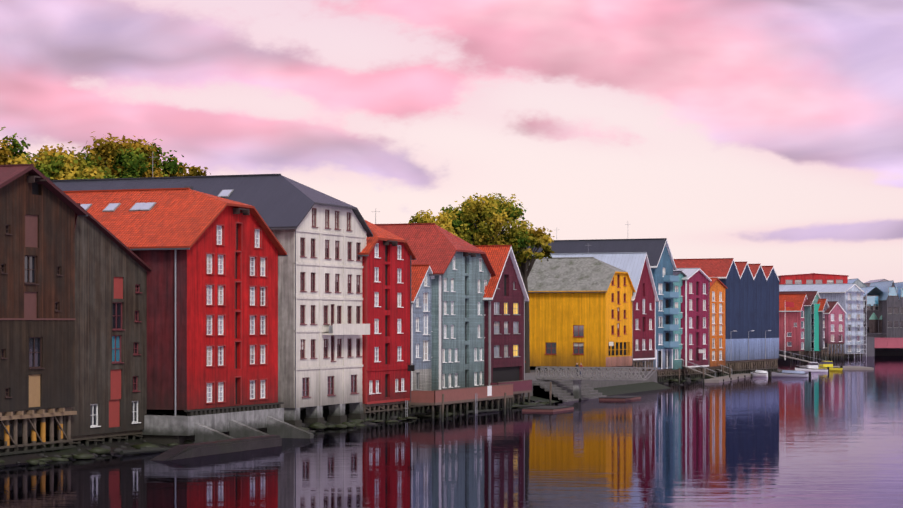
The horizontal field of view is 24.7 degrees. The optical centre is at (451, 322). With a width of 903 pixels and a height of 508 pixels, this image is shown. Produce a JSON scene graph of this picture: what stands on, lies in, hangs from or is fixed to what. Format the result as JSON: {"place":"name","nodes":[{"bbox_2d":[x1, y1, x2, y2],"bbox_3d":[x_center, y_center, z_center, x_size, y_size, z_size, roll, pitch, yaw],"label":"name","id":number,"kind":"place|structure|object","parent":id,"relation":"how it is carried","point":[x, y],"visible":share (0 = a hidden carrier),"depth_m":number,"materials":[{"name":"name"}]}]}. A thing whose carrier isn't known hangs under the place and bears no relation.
{"place":"outdoors","nodes":[
{"label":"outdoors","id":0,"kind":"place"},
{"bbox_2d":[0,176,75,406],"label":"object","id":1,"kind":"object","parent":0,"point":[30,298],"visible":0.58,"depth_m":140.19,"materials":[{"name":"wood"}]},
{"bbox_2d":[0,407,76,455],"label":"brown warehouse piles","id":2,"kind":"object","parent":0,"point":[16,417],"visible":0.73,"depth_m":140.72,"materials":[{"name":"wood"}]},
{"bbox_2d":[63,430,142,445],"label":"grey warehouse piles","id":3,"kind":"object","parent":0,"point":[110,436],"visible":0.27,"depth_m":150.23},
{"bbox_2d":[90,277,141,427],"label":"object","id":4,"kind":"object","parent":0,"point":[114,412],"visible":0.71,"depth_m":151.61,"materials":[{"name":"wood"}]},
{"bbox_2d":[205,208,267,404],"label":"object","id":5,"kind":"object","parent":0,"point":[208,317],"visible":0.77,"depth_m":162.40,"materials":[{"name":"wood"}]},
{"bbox_2d":[0,401,512,464],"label":"mud bank","id":6,"kind":"structure","parent":0,"point":[24,458],"depth_m":148.46,"materials":[{"name":"soil"}]},
{"bbox_2d":[0,401,554,464],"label":"seaweed clumps","id":7,"kind":"object","parent":6,"relation":"on","point":[313,426],"visible":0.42,"depth_m":177.54,"materials":[{"name":"plant"}]},
{"bbox_2d":[16,399,542,462],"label":"shore stones","id":8,"kind":"object","parent":6,"relation":"on","point":[117,450],"visible":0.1,"depth_m":152.75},
{"bbox_2d":[300,208,362,397],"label":"windows","id":9,"kind":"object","parent":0,"point":[305,386],"visible":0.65,"depth_m":183.35,"materials":[{"name":"glass"}]},
{"bbox_2d":[345,401,408,420],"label":"red timber piles","id":10,"kind":"object","parent":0,"point":[373,409],"visible":0.19,"depth_m":194.35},
{"bbox_2d":[364,240,409,403],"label":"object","id":11,"kind":"object","parent":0,"point":[376,297],"visible":0.67,"depth_m":192.89,"materials":[{"name":"wood"}]},
{"bbox_2d":[0,351,841,439],"bbox_3d":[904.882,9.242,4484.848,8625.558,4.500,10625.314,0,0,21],"label":"piers","id":12,"kind":"structure","parent":0,"point":[533,369],"depth_m":163.38,"materials":[{"name":"wood"}]},
{"bbox_2d":[5,153,34,164],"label":"tree","id":13,"kind":"object","parent":12,"relation":"on","point":[19,160],"visible":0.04,"depth_m":200.32,"materials":[{"name":"yellow plant"}]},
{"bbox_2d":[0,172,74,411],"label":"brown warehouse","id":14,"kind":"structure","parent":12,"relation":"on","point":[19,200],"depth_m":140.93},
{"bbox_2d":[0,164,87,216],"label":"roof","id":15,"kind":"structure","parent":14,"relation":"on","point":[9,173],"depth_m":139.55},
{"bbox_2d":[0,127,75,167],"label":"tree","id":16,"kind":"object","parent":12,"relation":"on","point":[7,151],"visible":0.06,"depth_m":202.55,"materials":[{"name":"green plant"}]},
{"bbox_2d":[12,216,146,436],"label":"grey warehouse","id":17,"kind":"structure","parent":12,"relation":"on","point":[102,260],"depth_m":149.56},
{"bbox_2d":[75,203,151,270],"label":"roof edge","id":18,"kind":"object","parent":17,"relation":"on","point":[116,240],"depth_m":150.63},
{"bbox_2d":[34,144,126,179],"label":"tree","id":19,"kind":"object","parent":12,"relation":"on","point":[62,167],"visible":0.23,"depth_m":197.63,"materials":[{"name":"green plant"}]},
{"bbox_2d":[57,131,170,177],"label":"tree","id":20,"kind":"object","parent":12,"relation":"on","point":[128,164],"visible":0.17,"depth_m":213.62,"materials":[{"name":"green plant"}]},
{"bbox_2d":[98,135,188,176],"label":"tree","id":21,"kind":"object","parent":12,"relation":"on","point":[173,167],"visible":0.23,"depth_m":223.52,"materials":[{"name":"green plant"}]},
{"bbox_2d":[138,165,210,176],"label":"tree","id":22,"kind":"object","parent":12,"relation":"on","point":[192,170],"visible":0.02,"depth_m":220.99,"materials":[{"name":"green plant"}]},
{"bbox_2d":[131,205,277,409],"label":"red warehouse","id":23,"kind":"structure","parent":12,"relation":"on","point":[194,373],"depth_m":156.89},
{"bbox_2d":[63,188,287,255],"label":"roof","id":24,"kind":"structure","parent":23,"relation":"on","point":[162,219],"depth_m":160.14,"materials":[{"name":"tile"}]},
{"bbox_2d":[175,250,175,415],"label":"drainpipe","id":25,"kind":"object","parent":23,"relation":"attached to","point":[175,332],"visible":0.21,"depth_m":154.42,"materials":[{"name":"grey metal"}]},
{"bbox_2d":[136,402,313,460],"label":"stone foundation","id":26,"kind":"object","parent":12,"relation":"on","point":[217,430],"visible":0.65,"depth_m":154.97,"materials":[{"name":"concrete"}]},
{"bbox_2d":[271,204,364,407],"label":"building","id":27,"kind":"structure","parent":12,"relation":"on","point":[285,238],"depth_m":180.66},
{"bbox_2d":[50,174,372,236],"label":"roof","id":28,"kind":"structure","parent":27,"relation":"on","point":[278,201],"depth_m":184.62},
{"bbox_2d":[346,240,409,403],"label":"building","id":29,"kind":"structure","parent":12,"relation":"on","point":[393,339],"depth_m":195.28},
{"bbox_2d":[358,220,415,259],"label":"roof","id":30,"kind":"structure","parent":29,"relation":"on","point":[379,233],"depth_m":194.30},
{"bbox_2d":[152,152,629,416],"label":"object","id":31,"kind":"object","parent":12,"relation":"on","point":[191,187],"visible":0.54,"depth_m":198.18,"materials":[{"name":"grey metal"}]},
{"bbox_2d":[413,272,431,390],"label":"blue grey house","id":32,"kind":"structure","parent":12,"relation":"on","point":[423,368],"depth_m":205.43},
{"bbox_2d":[411,264,434,303],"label":"roof","id":33,"kind":"structure","parent":32,"relation":"on","point":[419,272],"depth_m":205.36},
{"bbox_2d":[409,209,478,244],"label":"tree","id":34,"kind":"object","parent":12,"relation":"on","point":[454,227],"visible":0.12,"depth_m":269.17,"materials":[{"name":"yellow plant"}]},
{"bbox_2d":[434,205,486,240],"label":"tree","id":35,"kind":"object","parent":12,"relation":"on","point":[451,209],"visible":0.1,"depth_m":283.57,"materials":[{"name":"green plant"}]},
{"bbox_2d":[432,251,489,390],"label":"building","id":36,"kind":"structure","parent":12,"relation":"on","point":[473,319],"depth_m":212.95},
{"bbox_2d":[375,223,495,275],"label":"roof","id":37,"kind":"structure","parent":36,"relation":"on","point":[435,246],"depth_m":213.00,"materials":[{"name":"tile"}]},
{"bbox_2d":[449,193,533,256],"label":"tree","id":38,"kind":"object","parent":12,"relation":"on","point":[497,213],"visible":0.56,"depth_m":276.22,"materials":[{"name":"green plant"}]},
{"bbox_2d":[295,229,709,410],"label":"facade downpipes","id":39,"kind":"object","parent":12,"relation":"on","point":[441,326],"visible":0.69,"depth_m":199.78,"materials":[{"name":"grey metal"}]},
{"bbox_2d":[484,254,523,385],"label":"building","id":40,"kind":"structure","parent":12,"relation":"on","point":[501,339],"depth_m":223.97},
{"bbox_2d":[473,245,528,301],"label":"roof","id":41,"kind":"structure","parent":40,"relation":"on","point":[497,255],"depth_m":223.49,"materials":[{"name":"tile"}]},
{"bbox_2d":[490,379,531,408],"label":"deck","id":42,"kind":"structure","parent":40,"relation":"attached to","point":[522,386],"depth_m":225.24,"materials":[{"name":"brown wood"}]},
{"bbox_2d":[514,226,554,372],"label":"tree","id":43,"kind":"object","parent":12,"relation":"on","point":[539,238],"visible":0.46,"depth_m":284.08,"materials":[{"name":"green plant"}]},
{"bbox_2d":[528,273,632,366],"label":"ochre warehouse","id":44,"kind":"structure","parent":12,"relation":"on","point":[554,317],"depth_m":298.88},
{"bbox_2d":[518,257,635,292],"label":"roof","id":45,"kind":"structure","parent":44,"relation":"on","point":[574,275],"depth_m":300.94,"materials":[{"name":"stone"}]},
{"bbox_2d":[607,341,631,356],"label":"loggia posts","id":46,"kind":"object","parent":44,"relation":"attached to","point":[618,349],"visible":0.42,"depth_m":301.06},
{"bbox_2d":[522,370,669,401],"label":"quay wall and steps","id":47,"kind":"structure","parent":12,"relation":"on","point":[562,390],"depth_m":262.21,"materials":[{"name":"concrete"}]},
{"bbox_2d":[532,244,672,369],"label":"blue house","id":48,"kind":"structure","parent":12,"relation":"on","point":[665,262],"depth_m":320.23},
{"bbox_2d":[522,238,676,269],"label":"house roof","id":49,"kind":"structure","parent":48,"relation":"on","point":[653,248],"depth_m":322.88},
{"bbox_2d":[408,269,793,381],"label":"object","id":50,"kind":"object","parent":48,"relation":"attached to","point":[412,367],"visible":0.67,"depth_m":333.23,"materials":[{"name":"white paint"}]},
{"bbox_2d":[656,275,678,368],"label":"balconies","id":51,"kind":"structure","parent":48,"relation":"attached to","point":[671,311],"depth_m":320.61,"materials":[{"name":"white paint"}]},
{"bbox_2d":[672,273,683,369],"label":"teal house","id":52,"kind":"structure","parent":12,"relation":"on","point":[677,364],"depth_m":326.99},
{"bbox_2d":[681,271,708,366],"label":"building","id":53,"kind":"structure","parent":12,"relation":"on","point":[699,277],"depth_m":332.47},
{"bbox_2d":[673,268,711,281],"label":"roof","id":54,"kind":"structure","parent":53,"relation":"on","point":[689,272],"depth_m":332.93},
{"bbox_2d":[708,280,724,366],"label":"orange house","id":55,"kind":"structure","parent":12,"relation":"on","point":[717,287],"depth_m":344.82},
{"bbox_2d":[719,261,739,360],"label":"building","id":56,"kind":"structure","parent":12,"relation":"on","point":[731,282],"depth_m":352.60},
{"bbox_2d":[674,258,740,279],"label":"roof","id":57,"kind":"structure","parent":56,"relation":"on","point":[719,268],"depth_m":353.31,"materials":[{"name":"tile"}]},
{"bbox_2d":[779,297,806,350],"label":"building","id":58,"kind":"structure","parent":12,"relation":"on","point":[787,320],"depth_m":509.62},
{"bbox_2d":[779,294,807,311],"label":"red roof","id":59,"kind":"structure","parent":58,"relation":"on","point":[798,300],"depth_m":510.44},
{"bbox_2d":[804,294,818,350],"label":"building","id":60,"kind":"structure","parent":12,"relation":"on","point":[808,326],"depth_m":508.26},
{"bbox_2d":[779,291,820,306],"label":"green roof","id":61,"kind":"structure","parent":60,"relation":"on","point":[811,295],"depth_m":509.85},
{"bbox_2d":[811,304,820,350],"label":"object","id":62,"kind":"structure","parent":60,"relation":"attached to","point":[816,328],"depth_m":507.60,"materials":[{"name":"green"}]},
{"bbox_2d":[819,285,862,353],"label":"building","id":63,"kind":"structure","parent":12,"relation":"on","point":[839,298],"depth_m":530.07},
{"bbox_2d":[779,283,864,292],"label":"roof","id":64,"kind":"structure","parent":63,"relation":"on","point":[831,288],"depth_m":535.22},
{"bbox_2d":[857,334,902,355],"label":"road bridge","id":65,"kind":"structure","parent":12,"relation":"on","point":[884,346],"depth_m":559.65,"materials":[{"name":"pink"}]},
{"bbox_2d":[865,282,898,337],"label":"building","id":66,"kind":"structure","parent":12,"relation":"on","point":[882,310],"depth_m":687.86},
{"bbox_2d":[859,286,882,296],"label":"roof","id":67,"kind":"structure","parent":66,"relation":"on","point":[872,289],"depth_m":704.50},
{"bbox_2d":[869,312,881,332],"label":"copper turrets","id":68,"kind":"object","parent":66,"relation":"attached to","point":[873,323],"visible":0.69,"depth_m":695.37,"materials":[{"name":"green"}]},
{"bbox_2d":[864,280,899,301],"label":"roof","id":69,"kind":"structure","parent":66,"relation":"on","point":[883,286],"depth_m":698.92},
{"bbox_2d":[899,296,902,337],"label":"building","id":70,"kind":"structure","parent":12,"relation":"on","point":[901,317],"depth_m":687.15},
{"bbox_2d":[411,274,431,390],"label":"windows","id":71,"kind":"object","parent":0,"point":[425,326],"visible":0.38,"depth_m":205.91,"materials":[{"name":"glass"}]},
{"bbox_2d":[408,400,435,413],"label":"pilings","id":72,"kind":"object","parent":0,"point":[417,406],"visible":0.02,"depth_m":205.14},
{"bbox_2d":[0,356,902,507],"bbox_3d":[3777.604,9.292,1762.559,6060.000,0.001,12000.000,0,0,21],"label":"river water","id":73,"kind":"structure","parent":0,"point":[831,439],"depth_m":137.66,"materials":[{"name":"purple liquid"}]},
{"bbox_2d":[284,226,369,426],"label":"pillars and balcony","id":74,"kind":"structure","parent":73,"relation":"in","point":[336,415],"depth_m":181.84,"materials":[{"name":"concrete"}]},
{"bbox_2d":[120,365,730,454],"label":"drift logs and mooring poles","id":75,"kind":"object","parent":73,"relation":"on","point":[143,450],"visible":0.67,"depth_m":192.74,"materials":[{"name":"brown wood"}]},
{"bbox_2d":[436,400,484,411],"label":"pilings","id":76,"kind":"object","parent":73,"relation":"in","point":[463,406],"depth_m":213.31,"materials":[{"name":"brown wood"}]},
{"bbox_2d":[410,384,512,418],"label":"deck","id":77,"kind":"structure","parent":73,"relation":"in","point":[453,396],"depth_m":206.07,"materials":[{"name":"brown wood"}]},
{"bbox_2d":[487,393,522,408],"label":"pilings","id":78,"kind":"object","parent":73,"relation":"in","point":[520,397],"visible":0.06,"depth_m":226.08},
{"bbox_2d":[522,396,641,411],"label":"floating pontoons","id":79,"kind":"object","parent":73,"relation":"on","point":[563,408],"visible":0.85,"depth_m":219.34,"materials":[{"name":"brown wood"}]},
{"bbox_2d":[536,366,657,398],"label":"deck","id":80,"kind":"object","parent":73,"relation":"in","point":[577,387],"visible":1,"depth_m":244.85,"materials":[{"name":"wood"}]},
{"bbox_2d":[633,260,654,358],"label":"dark red house","id":81,"kind":"structure","parent":73,"relation":"in","point":[645,291],"depth_m":311.11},
{"bbox_2d":[544,252,658,301],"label":"roof","id":82,"kind":"structure","parent":81,"relation":"on","point":[631,264],"depth_m":311.15,"materials":[{"name":"metal"}]},
{"bbox_2d":[640,369,671,381],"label":"pilings","id":83,"kind":"object","parent":73,"relation":"in","point":[661,375],"visible":0.19,"depth_m":321.11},
{"bbox_2d":[672,366,707,378],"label":"pilings","id":84,"kind":"object","parent":73,"relation":"in","point":[688,373],"visible":0.29,"depth_m":332.83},
{"bbox_2d":[681,360,750,382],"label":"floating dock","id":85,"kind":"object","parent":73,"relation":"on","point":[721,378],"visible":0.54,"depth_m":328.07,"materials":[{"name":"grey wood"}]},
{"bbox_2d":[717,360,738,374],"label":"pilings","id":86,"kind":"object","parent":73,"relation":"in","point":[728,363],"visible":0.25,"depth_m":353.06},
{"bbox_2d":[732,360,752,373],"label":"pilings","id":87,"kind":"object","parent":73,"relation":"in","point":[746,366],"visible":0.29,"depth_m":359.77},
{"bbox_2d":[740,265,753,359],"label":"building","id":88,"kind":"structure","parent":73,"relation":"in","point":[746,303],"depth_m":359.53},
{"bbox_2d":[735,262,753,279],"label":"roof","id":89,"kind":"structure","parent":88,"relation":"on","point":[741,266],"depth_m":359.20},
{"bbox_2d":[752,359,765,371],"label":"pilings","id":90,"kind":"object","parent":73,"relation":"in","point":[755,363],"visible":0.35,"depth_m":366.66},
{"bbox_2d":[754,266,766,359],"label":"building","id":91,"kind":"structure","parent":73,"relation":"in","point":[760,304],"depth_m":366.75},
{"bbox_2d":[748,264,766,280],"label":"roof","id":92,"kind":"structure","parent":91,"relation":"on","point":[754,268],"depth_m":366.06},
{"bbox_2d":[750,370,770,376],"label":"boat","id":93,"kind":"object","parent":73,"relation":"on","point":[758,373],"visible":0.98,"depth_m":351.23,"materials":[{"name":"white"}]},
{"bbox_2d":[757,358,777,372],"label":"pilings","id":94,"kind":"object","parent":73,"relation":"in","point":[771,364],"visible":0.27,"depth_m":373.67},
{"bbox_2d":[767,269,778,358],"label":"building","id":95,"kind":"structure","parent":73,"relation":"in","point":[773,315],"depth_m":373.17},
{"bbox_2d":[762,266,779,281],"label":"roof","id":96,"kind":"structure","parent":95,"relation":"on","point":[767,270],"depth_m":372.91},
{"bbox_2d":[771,370,810,376],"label":"boat","id":97,"kind":"object","parent":73,"relation":"on","point":[791,373],"visible":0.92,"depth_m":349.31,"materials":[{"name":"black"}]},
{"bbox_2d":[795,362,828,371],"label":"white cabin boat","id":98,"kind":"object","parent":73,"relation":"on","point":[810,366],"visible":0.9,"depth_m":383.70,"materials":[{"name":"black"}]},
{"bbox_2d":[819,303,827,349],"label":"building","id":99,"kind":"structure","parent":73,"relation":"in","point":[821,329],"depth_m":507.95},
{"bbox_2d":[779,350,873,369],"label":"dock","id":100,"kind":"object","parent":73,"relation":"on","point":[856,368],"depth_m":412.93,"materials":[{"name":"grey wood"}]},
{"bbox_2d":[818,361,842,370],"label":"boat","id":101,"kind":"object","parent":73,"relation":"on","point":[825,364],"visible":0.46,"depth_m":394.93,"materials":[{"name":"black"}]},
{"bbox_2d":[819,343,843,359],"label":"crimson piles","id":102,"kind":"object","parent":73,"relation":"in","point":[834,350],"visible":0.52,"depth_m":510.18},
{"bbox_2d":[825,304,844,342],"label":"building","id":103,"kind":"structure","parent":73,"relation":"on","point":[837,310],"depth_m":509.62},
{"bbox_2d":[823,301,845,313],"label":"roof","id":104,"kind":"structure","parent":103,"relation":"on","point":[832,304],"depth_m":509.57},
{"bbox_2d":[845,287,866,357],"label":"scaffold","id":105,"kind":"object","parent":73,"relation":"in","point":[857,305],"visible":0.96,"depth_m":530.52,"materials":[{"name":"grey"}]},
{"bbox_2d":[0,0,902,282],"label":"sky","id":106,"kind":"structure","parent":0,"point":[763,132],"materials":[{"name":"pink"}]},
{"bbox_2d":[439,252,490,389],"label":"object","id":107,"kind":"object","parent":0,"point":[465,254],"visible":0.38,"depth_m":211.07,"materials":[{"name":"wood"}]},
{"bbox_2d":[489,275,524,384],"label":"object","id":108,"kind":"object","parent":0,"point":[502,374],"visible":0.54,"depth_m":224.29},
{"bbox_2d":[544,274,626,355],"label":"windows","id":109,"kind":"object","parent":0,"point":[578,347],"visible":0.6,"depth_m":299.36,"materials":[{"name":"glass"}]},
{"bbox_2d":[600,359,653,370],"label":"red house piles","id":110,"kind":"object","parent":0,"point":[637,363],"visible":0.19,"depth_m":311.73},
{"bbox_2d":[632,298,655,359],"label":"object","id":111,"kind":"object","parent":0,"point":[650,340],"visible":0.67,"depth_m":311.08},
{"bbox_2d":[658,267,668,367],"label":"windows","id":112,"kind":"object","parent":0,"point":[660,318],"visible":0.69,"depth_m":319.92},
{"bbox_2d":[675,286,682,359],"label":"windows","id":113,"kind":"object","parent":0,"point":[676,322],"visible":0.25,"depth_m":326.55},
{"bbox_2d":[685,280,708,367],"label":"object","id":114,"kind":"object","parent":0,"point":[690,321],"visible":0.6,"depth_m":331.24,"materials":[{"name":"wood"}]},
{"bbox_2d":[692,366,721,376],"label":"pilings","id":115,"kind":"object","parent":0,"point":[712,372],"visible":0.19,"depth_m":344.21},
{"bbox_2d":[712,291,722,360],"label":"windows","id":116,"kind":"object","parent":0,"point":[713,326],"visible":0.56,"depth_m":343.78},
{"bbox_2d":[786,311,803,348],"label":"windows","id":117,"kind":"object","parent":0,"point":[789,334],"visible":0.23,"depth_m":508.87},
{"bbox_2d":[778,274,847,284],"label":"long red block","id":118,"kind":"structure","parent":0,"point":[813,277],"depth_m":558.02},
{"bbox_2d":[786,280,842,283],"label":"windows","id":119,"kind":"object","parent":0,"point":[816,281],"visible":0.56,"depth_m":558.22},
{"bbox_2d":[831,314,841,341],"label":"windows","id":120,"kind":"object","parent":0,"point":[832,327],"visible":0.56,"depth_m":509.37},
{"bbox_2d":[848,293,859,351],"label":"windows","id":121,"kind":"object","parent":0,"point":[849,325],"visible":0.48,"depth_m":529.49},
{"bbox_2d":[867,296,878,332],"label":"window","id":122,"kind":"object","parent":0,"point":[873,301],"visible":0.58,"depth_m":697.49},
{"bbox_2d":[888,287,898,327],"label":"windows","id":123,"kind":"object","parent":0,"point":[893,292],"visible":0.92,"depth_m":687.39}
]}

